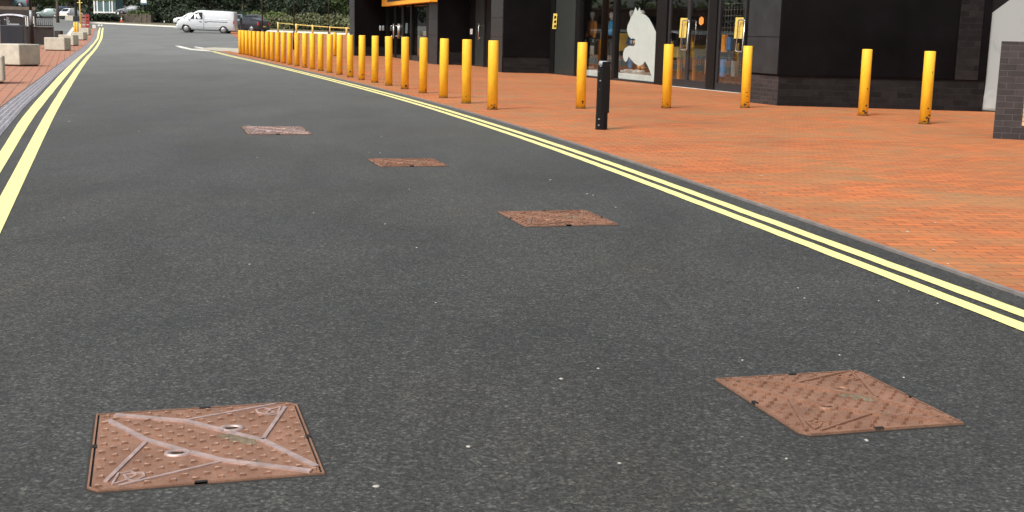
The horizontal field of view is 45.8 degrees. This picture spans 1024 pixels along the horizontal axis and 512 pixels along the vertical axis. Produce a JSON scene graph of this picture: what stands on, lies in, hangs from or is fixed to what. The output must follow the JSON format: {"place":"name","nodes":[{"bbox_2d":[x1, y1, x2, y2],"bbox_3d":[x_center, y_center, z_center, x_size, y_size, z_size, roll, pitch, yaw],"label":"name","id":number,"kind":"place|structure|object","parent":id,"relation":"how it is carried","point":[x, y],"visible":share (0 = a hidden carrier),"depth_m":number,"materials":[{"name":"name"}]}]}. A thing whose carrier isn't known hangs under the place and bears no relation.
{"place":"outdoors","nodes":[
{"label":"outdoors","id":0,"kind":"place"},
{"bbox_2d":[0,28,94,106],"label":"pavement","id":1,"kind":"structure","parent":0,"point":[18,79],"depth_m":31.02,"materials":[{"name":"brick"}]},
{"bbox_2d":[0,55,5,83],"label":"concrete block","id":2,"kind":"object","parent":1,"relation":"on","point":[2,69],"depth_m":24.11,"materials":[{"name":"concrete"}]},
{"bbox_2d":[0,14,26,43],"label":"litter bin","id":3,"kind":"object","parent":1,"relation":"on","point":[14,33],"visible":0.83,"depth_m":56.89,"materials":[{"name":"grey metal"}]},
{"bbox_2d":[0,43,39,65],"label":"concrete block","id":4,"kind":"object","parent":1,"relation":"on","point":[14,54],"depth_m":34.25,"materials":[{"name":"concrete"}]},
{"bbox_2d":[28,0,34,43],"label":"lamp column","id":5,"kind":"structure","parent":1,"relation":"on","point":[31,33],"depth_m":58.98,"materials":[{"name":"black metal"}]},
{"bbox_2d":[26,26,62,44],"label":"brown wall","id":6,"kind":"structure","parent":1,"relation":"on","point":[40,33],"depth_m":64.78,"materials":[{"name":"stone"}]},
{"bbox_2d":[4,16,52,26],"bbox_3d":[-26.624,-12.410,63.958,4.550,0.539,0.326,-4,11,-26],"label":"railing","id":7,"kind":"object","parent":6,"relation":"on","point":[27,22],"visible":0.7,"depth_m":64.43,"materials":[{"name":"black metal"}]},
{"bbox_2d":[44,37,70,50],"bbox_3d":[-20.753,-9.669,55.359,0.925,0.615,0.850,1,10,-1],"label":"concrete block","id":8,"kind":"object","parent":1,"relation":"on","point":[56,44],"depth_m":54.96,"materials":[{"name":"concrete"}]},
{"bbox_2d":[58,35,78,45],"bbox_3d":[-23.316,-11.333,63.741,0.780,0.595,0.850,1,10,-1],"label":"concrete block","id":9,"kind":"object","parent":1,"relation":"on","point":[74,40],"depth_m":63.36,"materials":[{"name":"concrete"}]},
{"bbox_2d":[72,32,87,39],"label":"concrete block","id":10,"kind":"object","parent":1,"relation":"on","point":[82,35],"depth_m":74.46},
{"bbox_2d":[87,21,176,23],"bbox_3d":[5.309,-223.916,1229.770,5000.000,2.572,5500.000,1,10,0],"label":"ground","id":11,"kind":"structure","parent":0,"point":[123,22],"depth_m":171.12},
{"bbox_2d":[0,6,36,24],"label":"retaining wall","id":12,"kind":"structure","parent":11,"relation":"on","point":[14,10],"depth_m":128.47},
{"bbox_2d":[36,0,55,8],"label":"tree","id":13,"kind":"object","parent":11,"relation":"on","point":[47,3],"visible":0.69,"depth_m":235.76,"materials":[{"name":"green plant"}]},
{"bbox_2d":[55,0,94,16],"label":"tree","id":14,"kind":"object","parent":11,"relation":"on","point":[74,2],"visible":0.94,"depth_m":180.23,"materials":[{"name":"green plant"}]},
{"bbox_2d":[82,13,113,20],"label":"hedge","id":15,"kind":"object","parent":11,"relation":"on","point":[93,17],"visible":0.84,"depth_m":174.37,"materials":[{"name":"green plant"}]},
{"bbox_2d":[93,0,122,13],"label":"conservatory","id":16,"kind":"object","parent":11,"relation":"on","point":[106,6],"visible":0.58,"depth_m":201.15,"materials":[{"name":"white glass"}]},
{"bbox_2d":[98,13,125,21],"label":"hedge","id":17,"kind":"object","parent":11,"relation":"on","point":[114,18],"visible":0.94,"depth_m":173.74,"materials":[{"name":"green plant"}]},
{"bbox_2d":[116,5,137,13],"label":"parked car","id":18,"kind":"object","parent":11,"relation":"on","point":[125,10],"visible":0.52,"depth_m":185.57,"materials":[{"name":"grey"}]},
{"bbox_2d":[116,14,152,22],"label":"stone wall","id":19,"kind":"structure","parent":11,"relation":"on","point":[139,18],"depth_m":173.93,"materials":[{"name":"stone"}]},
{"bbox_2d":[125,10,154,21],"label":"hedge","id":20,"kind":"object","parent":11,"relation":"on","point":[135,12],"visible":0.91,"depth_m":174.40,"materials":[{"name":"green plant"}]},
{"bbox_2d":[130,0,179,13],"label":"tree","id":21,"kind":"object","parent":11,"relation":"on","point":[151,6],"visible":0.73,"depth_m":175.51,"materials":[{"name":"green plant"}]},
{"bbox_2d":[132,3,180,22],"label":"hedge","id":22,"kind":"object","parent":11,"relation":"on","point":[157,16],"visible":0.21,"depth_m":176.01,"materials":[{"name":"green plant"}]},
{"bbox_2d":[32,0,348,16],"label":"wood","id":23,"kind":"object","parent":11,"relation":"on","point":[84,6],"visible":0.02,"depth_m":253.91,"materials":[{"name":"green plant"}]},
{"bbox_2d":[160,6,226,22],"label":"hedge","id":24,"kind":"object","parent":11,"relation":"on","point":[173,13],"visible":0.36,"depth_m":170.79,"materials":[{"name":"green plant"}]},
{"bbox_2d":[169,0,231,9],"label":"tree","id":25,"kind":"object","parent":11,"relation":"on","point":[190,4],"visible":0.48,"depth_m":175.54,"materials":[{"name":"green plant"}]},
{"bbox_2d":[196,0,239,10],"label":"tree","id":26,"kind":"object","parent":11,"relation":"on","point":[219,5],"visible":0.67,"depth_m":173.12,"materials":[{"name":"green plant"}]},
{"bbox_2d":[223,0,260,11],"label":"tree","id":27,"kind":"object","parent":11,"relation":"on","point":[251,3],"visible":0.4,"depth_m":170.24,"materials":[{"name":"green plant"}]},
{"bbox_2d":[245,10,291,17],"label":"hedge","id":28,"kind":"object","parent":11,"relation":"on","point":[271,13],"visible":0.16,"depth_m":147.26,"materials":[{"name":"green plant"}]},
{"bbox_2d":[259,0,306,16],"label":"tree","id":29,"kind":"object","parent":11,"relation":"on","point":[274,5],"visible":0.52,"depth_m":160.10,"materials":[{"name":"green plant"}]},
{"bbox_2d":[263,14,318,29],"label":"hedge","id":30,"kind":"object","parent":11,"relation":"on","point":[273,20],"visible":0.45,"depth_m":132.67,"materials":[{"name":"green plant"}]},
{"bbox_2d":[281,0,315,13],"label":"tree","id":31,"kind":"object","parent":11,"relation":"on","point":[300,5],"visible":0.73,"depth_m":159.11,"materials":[{"name":"green plant"}]},
{"bbox_2d":[295,12,348,31],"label":"hedge","id":32,"kind":"object","parent":11,"relation":"on","point":[337,20],"visible":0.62,"depth_m":128.56,"materials":[{"name":"green plant"}]},
{"bbox_2d":[305,0,348,15],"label":"tree","id":33,"kind":"object","parent":11,"relation":"on","point":[318,8],"visible":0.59,"depth_m":157.54,"materials":[{"name":"green plant"}]},
{"bbox_2d":[326,0,348,14],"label":"tree","id":34,"kind":"object","parent":11,"relation":"on","point":[340,6],"visible":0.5,"depth_m":155.93,"materials":[{"name":"green plant"}]},
{"bbox_2d":[349,0,1023,111],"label":"shop building","id":35,"kind":"structure","parent":11,"relation":"on","point":[808,53],"depth_m":23.09,"materials":[{"name":"black brick"}]},
{"bbox_2d":[389,6,394,57],"bbox_3d":[-5.641,-10.845,57.059,0.254,2.970,1.941,0,10,-10],"label":"door","id":36,"kind":"structure","parent":35,"relation":"in","point":[391,8],"depth_m":57.20,"materials":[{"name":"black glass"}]},
{"bbox_2d":[396,5,401,58],"bbox_3d":[-5.249,-10.541,55.444,0.283,2.970,1.268,-2,11,-17],"label":"door","id":37,"kind":"structure","parent":35,"relation":"in","point":[399,8],"depth_m":55.59,"materials":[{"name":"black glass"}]},
{"bbox_2d":[405,5,409,54],"bbox_3d":[-4.600,-10.328,53.741,0.010,2.750,1.385,-2,11,-17],"label":"shop window","id":38,"kind":"structure","parent":35,"relation":"in","point":[407,7],"depth_m":53.72,"materials":[{"name":"glass"}]},
{"bbox_2d":[413,3,425,55],"bbox_3d":[-3.897,-9.891,51.437,0.010,2.750,2.841,-2,11,-17],"label":"shop window","id":39,"kind":"structure","parent":35,"relation":"in","point":[419,10],"depth_m":51.75,"materials":[{"name":"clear glass"}]},
{"bbox_2d":[475,0,483,65],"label":"door","id":40,"kind":"structure","parent":35,"relation":"in","point":[479,18],"depth_m":45.68,"materials":[{"name":"black metal"}]},
{"bbox_2d":[587,68,610,75],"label":"display plinth","id":41,"kind":"structure","parent":35,"relation":"on","point":[591,72],"depth_m":36.37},
{"bbox_2d":[585,11,597,68],"bbox_3d":[2.471,-6.721,37.761,0.336,1.771,0.664,-2,11,-20],"label":"mannequin","id":42,"kind":"object","parent":41,"relation":"on","point":[591,30],"visible":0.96,"depth_m":37.64},
{"bbox_2d":[607,12,612,61],"bbox_3d":[3.050,-6.658,37.486,0.336,1.771,0.664,-6,13,-36],"label":"mannequin","id":43,"kind":"object","parent":41,"relation":"on","point":[610,28],"visible":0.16,"depth_m":37.36},
{"bbox_2d":[618,70,653,81],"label":"display plinth","id":44,"kind":"structure","parent":35,"relation":"on","point":[645,76],"depth_m":33.64,"materials":[{"name":"white"}]},
{"bbox_2d":[618,33,627,71],"bbox_3d":[3.138,-5.827,35.262,0.332,1.280,0.420,-2,11,-20],"label":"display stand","id":45,"kind":"object","parent":44,"relation":"on","point":[623,45],"visible":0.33,"depth_m":35.01,"materials":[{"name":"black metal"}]},
{"bbox_2d":[623,10,634,72],"bbox_3d":[3.445,-6.209,35.076,0.336,1.771,0.664,0,10,-8],"label":"mannequin","id":46,"kind":"object","parent":44,"relation":"on","point":[629,42],"visible":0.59,"depth_m":35.01},
{"bbox_2d":[632,10,644,72],"bbox_3d":[3.688,-6.109,34.555,0.336,1.771,0.664,-4,11,-25],"label":"mannequin","id":47,"kind":"object","parent":44,"relation":"on","point":[643,65],"visible":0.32,"depth_m":34.54},
{"bbox_2d":[668,0,709,88],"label":"door","id":48,"kind":"structure","parent":35,"relation":"in","point":[685,23],"depth_m":30.33,"materials":[{"name":"black glass"}]},
{"bbox_2d":[680,8,703,77],"bbox_3d":[5.513,-6.600,37.527,0.167,2.100,1.214,-2,11,-20],"label":"display grid","id":49,"kind":"object","parent":35,"relation":"on","point":[692,43],"visible":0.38,"depth_m":37.33,"materials":[{"name":"silver metal"}]},
{"bbox_2d":[679,45,705,79],"bbox_3d":[5.279,-5.571,34.943,0.600,0.990,0.900,-2,11,-20],"label":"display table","id":50,"kind":"object","parent":35,"relation":"on","point":[701,50],"visible":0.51,"depth_m":34.48,"materials":[{"name":"brown wood"}]},
{"bbox_2d":[714,0,748,92],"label":"door","id":51,"kind":"structure","parent":35,"relation":"in","point":[739,30],"depth_m":28.19,"materials":[{"name":"black glass"}]},
{"bbox_2d":[719,2,748,84],"bbox_3d":[5.582,-5.336,30.597,0.167,2.100,1.214,-2,11,-20],"label":"display grid","id":52,"kind":"object","parent":35,"relation":"on","point":[731,68],"visible":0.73,"depth_m":30.69,"materials":[{"name":"silver metal"}]},
{"bbox_2d":[104,22,348,32],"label":"verge","id":53,"kind":"structure","parent":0,"point":[170,24],"depth_m":129.85,"materials":[{"name":"green plant"}]},
{"bbox_2d":[0,17,1023,511],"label":"road","id":54,"kind":"structure","parent":0,"point":[196,247],"depth_m":5.24,"materials":[{"name":"asphalt"}]},
{"bbox_2d":[12,0,28,6],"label":"parked car","id":55,"kind":"object","parent":54,"relation":"on","point":[20,3],"visible":0.62,"depth_m":136.62,"materials":[{"name":"blue"}]},
{"bbox_2d":[36,8,55,17],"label":"parked car","id":56,"kind":"object","parent":54,"relation":"on","point":[49,12],"visible":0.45,"depth_m":195.68,"materials":[{"name":"silver metal"}]},
{"bbox_2d":[0,29,97,134],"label":"gutter strip","id":57,"kind":"object","parent":54,"relation":"on","point":[12,108],"visible":0.94,"depth_m":21.52,"materials":[{"name":"concrete"}]},
{"bbox_2d":[0,28,100,171],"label":"yellow line","id":58,"kind":"object","parent":54,"relation":"on","point":[9,146],"visible":0.98,"depth_m":15.96,"materials":[{"name":"paint"}]},
{"bbox_2d":[0,28,103,231],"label":"yellow line","id":59,"kind":"object","parent":54,"relation":"on","point":[10,192],"visible":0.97,"depth_m":11.40,"materials":[{"name":"paint"}]},
{"bbox_2d":[59,8,81,18],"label":"parked car","id":60,"kind":"object","parent":54,"relation":"on","point":[65,11],"visible":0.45,"depth_m":184.94,"materials":[{"name":"white metal"}]},
{"bbox_2d":[84,402,327,493],"bbox_3d":[-0.910,0.553,3.572,0.636,0.028,0.691,-2,11,-17],"label":"iron cover","id":61,"kind":"object","parent":54,"relation":"on","point":[162,449],"visible":1,"depth_m":3.51,"materials":[{"name":"brown"}]},
{"bbox_2d":[176,10,237,33],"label":"delivery van","id":62,"kind":"object","parent":54,"relation":"on","point":[223,22],"visible":1,"depth_m":105.31,"materials":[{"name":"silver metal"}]},
{"bbox_2d":[193,47,238,52],"bbox_3d":[-15.236,-10.560,62.134,2.457,0.124,10.596,-1,11,-12],"label":"cement patch","id":63,"kind":"object","parent":54,"relation":"on","point":[223,49],"visible":0.86,"depth_m":63.91,"materials":[{"name":"concrete"}]},
{"bbox_2d":[90,22,348,34],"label":"kerb","id":64,"kind":"structure","parent":54,"relation":"on","point":[248,30],"depth_m":133.83,"materials":[{"name":"concrete"}]},
{"bbox_2d":[238,18,269,31],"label":"parked car","id":65,"kind":"object","parent":54,"relation":"on","point":[252,24],"visible":0.56,"depth_m":113.97,"materials":[{"name":"grey"}]},
{"bbox_2d":[241,126,312,134],"bbox_3d":[-2.858,-1.514,14.666,0.764,0.041,1.176,-2,11,-16],"label":"iron cover","id":66,"kind":"object","parent":54,"relation":"on","point":[273,130],"visible":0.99,"depth_m":14.55,"materials":[{"name":"brown"}]},
{"bbox_2d":[367,158,448,166],"bbox_3d":[-0.986,-0.872,11.385,0.651,0.041,0.653,-2,11,-16],"label":"iron cover","id":67,"kind":"object","parent":54,"relation":"on","point":[408,162],"visible":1,"depth_m":11.30,"materials":[{"name":"brown"}]},
{"bbox_2d":[497,209,617,226],"bbox_3d":[0.299,-0.247,8.123,0.651,0.041,0.653,-2,11,-16],"label":"iron cover","id":68,"kind":"object","parent":54,"relation":"on","point":[555,218],"visible":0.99,"depth_m":8.06,"materials":[{"name":"brown"}]},
{"bbox_2d":[211,51,1023,330],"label":"yellow line","id":69,"kind":"object","parent":54,"relation":"on","point":[1014,323],"visible":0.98,"depth_m":7.48,"materials":[{"name":"paint"}]},
{"bbox_2d":[214,51,1023,316],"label":"yellow line","id":70,"kind":"object","parent":54,"relation":"on","point":[977,296],"visible":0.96,"depth_m":7.87,"materials":[{"name":"paint"}]},
{"bbox_2d":[219,51,1023,297],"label":"kerb","id":71,"kind":"structure","parent":54,"relation":"on","point":[960,273],"depth_m":8.50,"materials":[{"name":"concrete"}]},
{"bbox_2d":[713,370,966,436],"bbox_3d":[1.094,0.499,4.133,0.591,0.041,0.648,-2,11,-16],"label":"iron cover","id":72,"kind":"object","parent":54,"relation":"on","point":[828,403],"visible":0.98,"depth_m":4.08,"materials":[{"name":"brown"}]},
{"bbox_2d":[221,32,1023,291],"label":"brick pavement","id":73,"kind":"structure","parent":0,"point":[898,173],"depth_m":13.48,"materials":[{"name":"brick"}]},
{"bbox_2d":[241,30,244,53],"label":"bollard","id":74,"kind":"object","parent":73,"relation":"on","point":[243,40],"visible":0.84,"depth_m":56.13,"materials":[{"name":"metal"}]},
{"bbox_2d":[245,31,248,54],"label":"bollard","id":75,"kind":"object","parent":73,"relation":"on","point":[246,44],"visible":0.81,"depth_m":54.96,"materials":[{"name":"metal"}]},
{"bbox_2d":[248,31,252,55],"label":"bollard","id":76,"kind":"object","parent":73,"relation":"on","point":[250,43],"visible":0.84,"depth_m":53.69,"materials":[{"name":"metal"}]},
{"bbox_2d":[252,31,256,56],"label":"bollard","id":77,"kind":"object","parent":73,"relation":"on","point":[254,43],"visible":0.91,"depth_m":52.37,"materials":[{"name":"metal"}]},
{"bbox_2d":[257,31,260,57],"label":"bollard","id":78,"kind":"object","parent":73,"relation":"on","point":[258,44],"visible":0.88,"depth_m":51.01,"materials":[{"name":"metal"}]},
{"bbox_2d":[261,32,264,58],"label":"bollard","id":79,"kind":"object","parent":73,"relation":"on","point":[262,45],"visible":0.91,"depth_m":49.64,"materials":[{"name":"metal"}]},
{"bbox_2d":[265,32,269,59],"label":"bollard","id":80,"kind":"object","parent":73,"relation":"on","point":[267,41],"visible":0.88,"depth_m":48.21,"materials":[{"name":"metal"}]},
{"bbox_2d":[270,32,274,60],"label":"bollard","id":81,"kind":"object","parent":73,"relation":"on","point":[272,54],"visible":0.88,"depth_m":46.64,"materials":[{"name":"metal"}]},
{"bbox_2d":[275,32,279,61],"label":"bollard","id":82,"kind":"object","parent":73,"relation":"on","point":[277,40],"visible":0.85,"depth_m":45.18,"materials":[{"name":"metal"}]},
{"bbox_2d":[281,32,285,62],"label":"bollard","id":83,"kind":"object","parent":73,"relation":"on","point":[283,47],"visible":0.91,"depth_m":43.66,"materials":[{"name":"metal"}]},
{"bbox_2d":[287,33,292,64],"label":"bollard","id":84,"kind":"object","parent":73,"relation":"on","point":[289,48],"visible":0.92,"depth_m":42.19,"materials":[{"name":"metal"}]},
{"bbox_2d":[294,33,298,65],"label":"bollard","id":85,"kind":"object","parent":73,"relation":"on","point":[296,49],"visible":0.84,"depth_m":40.66,"materials":[{"name":"metal"}]},
{"bbox_2d":[302,33,307,67],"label":"bollard","id":86,"kind":"object","parent":73,"relation":"on","point":[304,50],"visible":0.92,"depth_m":39.12,"materials":[{"name":"metal"}]},
{"bbox_2d":[310,33,314,68],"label":"bollard","id":87,"kind":"object","parent":73,"relation":"on","point":[312,50],"visible":0.91,"depth_m":37.65,"materials":[{"name":"metal"}]},
{"bbox_2d":[277,22,348,35],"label":"yellow railing","id":88,"kind":"object","parent":73,"relation":"on","point":[313,26],"visible":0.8,"depth_m":111.80,"materials":[{"name":"metal"}]},
{"bbox_2d":[318,34,323,70],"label":"bollard","id":89,"kind":"object","parent":73,"relation":"on","point":[320,54],"visible":0.9,"depth_m":36.37,"materials":[{"name":"metal"}]},
{"bbox_2d":[326,34,332,72],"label":"bollard","id":90,"kind":"object","parent":73,"relation":"on","point":[329,53],"visible":0.92,"depth_m":34.97,"materials":[{"name":"metal"}]},
{"bbox_2d":[333,32,336,55],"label":"bollard","id":91,"kind":"object","parent":73,"relation":"on","point":[334,43],"visible":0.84,"depth_m":56.82,"materials":[{"name":"metal"}]},
{"bbox_2d":[336,34,342,74],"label":"bollard","id":92,"kind":"object","parent":73,"relation":"on","point":[339,54],"visible":0.91,"depth_m":33.44,"materials":[{"name":"metal"}]},
{"bbox_2d":[347,35,352,76],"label":"bollard","id":93,"kind":"object","parent":73,"relation":"on","point":[349,55],"visible":0.91,"depth_m":31.81,"materials":[{"name":"metal"}]},
{"bbox_2d":[358,35,364,79],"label":"bollard","id":94,"kind":"object","parent":73,"relation":"on","point":[361,57],"visible":0.91,"depth_m":30.29,"materials":[{"name":"metal"}]},
{"bbox_2d":[371,36,378,82],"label":"bollard","id":95,"kind":"object","parent":73,"relation":"on","point":[375,57],"visible":0.88,"depth_m":28.80,"materials":[{"name":"metal"}]},
{"bbox_2d":[385,36,392,85],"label":"bollard","id":96,"kind":"object","parent":73,"relation":"on","point":[388,63],"visible":0.89,"depth_m":27.37,"materials":[{"name":"metal"}]},
{"bbox_2d":[401,37,408,88],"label":"bollard","id":97,"kind":"object","parent":73,"relation":"on","point":[404,62],"visible":0.91,"depth_m":25.84,"materials":[{"name":"metal"}]},
{"bbox_2d":[418,38,427,92],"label":"bollard","id":98,"kind":"object","parent":73,"relation":"on","point":[423,59],"visible":0.91,"depth_m":24.32,"materials":[{"name":"metal"}]},
{"bbox_2d":[438,38,448,97],"bbox_3d":[-1.278,-3.509,22.750,0.190,1.130,0.190,2,10,0],"label":"bollard","id":99,"kind":"object","parent":73,"relation":"on","point":[443,68],"visible":0.9,"depth_m":22.68,"materials":[{"name":"metal"}]},
{"bbox_2d":[462,39,471,103],"bbox_3d":[-0.790,-3.200,21.119,0.190,1.130,0.190,1,10,0],"label":"bollard","id":100,"kind":"object","parent":73,"relation":"on","point":[466,66],"visible":0.92,"depth_m":21.05,"materials":[{"name":"metal"}]},
{"bbox_2d":[487,40,498,109],"bbox_3d":[-0.307,-2.899,19.528,0.190,1.130,0.190,1,10,0],"label":"bollard","id":101,"kind":"object","parent":73,"relation":"on","point":[492,93],"visible":0.91,"depth_m":19.46,"materials":[{"name":"metal"}]},
{"bbox_2d":[576,42,587,108],"bbox_3d":[1.171,-3.023,20.401,0.190,1.130,0.190,1,10,0],"label":"bollard","id":102,"kind":"object","parent":73,"relation":"on","point":[581,75],"visible":0.88,"depth_m":20.33,"materials":[{"name":"metal"}]},
{"bbox_2d":[595,0,610,129],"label":"lamp post","id":103,"kind":"object","parent":73,"relation":"on","point":[603,88],"visible":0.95,"depth_m":15.73,"materials":[{"name":"metal"}]},
{"bbox_2d":[601,62,610,112],"bbox_3d":[1.210,-2.198,15.794,0.112,0.660,0.110,-1,11,-11],"label":"service door","id":104,"kind":"structure","parent":103,"relation":"in","point":[606,66],"depth_m":15.74,"materials":[{"name":"black paint"}]},
{"bbox_2d":[661,44,673,107],"bbox_3d":[2.707,-3.114,21.097,0.190,1.130,0.190,1,10,0],"label":"bollard","id":105,"kind":"object","parent":73,"relation":"on","point":[667,75],"visible":0.92,"depth_m":21.03,"materials":[{"name":"metal"}]},
{"bbox_2d":[740,46,752,107],"bbox_3d":[4.215,-3.204,21.789,0.190,1.130,0.190,1,10,0],"label":"bollard","id":106,"kind":"object","parent":73,"relation":"on","point":[746,76],"visible":0.94,"depth_m":21.72,"materials":[{"name":"metal"}]},
{"bbox_2d":[857,49,872,115],"bbox_3d":[5.898,-2.883,20.247,0.190,1.130,0.190,1,10,0],"label":"bollard","id":107,"kind":"object","parent":73,"relation":"on","point":[865,79],"visible":0.96,"depth_m":20.18,"materials":[{"name":"metal"}]},
{"bbox_2d":[918,51,935,123],"bbox_3d":[6.332,-2.551,18.479,0.190,1.130,0.190,1,10,0],"label":"bollard","id":108,"kind":"object","parent":73,"relation":"on","point":[927,87],"visible":0.94,"depth_m":18.41,"materials":[{"name":"metal"}]},
{"bbox_2d":[993,41,1023,139],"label":"brick stub wall","id":109,"kind":"structure","parent":73,"relation":"on","point":[1009,117],"depth_m":15.78,"materials":[{"name":"brick"}]},
{"bbox_2d":[673,47,696,79],"bbox_3d":[4.782,-5.487,34.559,0.600,0.940,0.900,-2,11,-20],"label":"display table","id":110,"kind":"object","parent":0,"point":[678,53],"visible":0.59,"depth_m":34.14,"materials":[{"name":"brown wood"}]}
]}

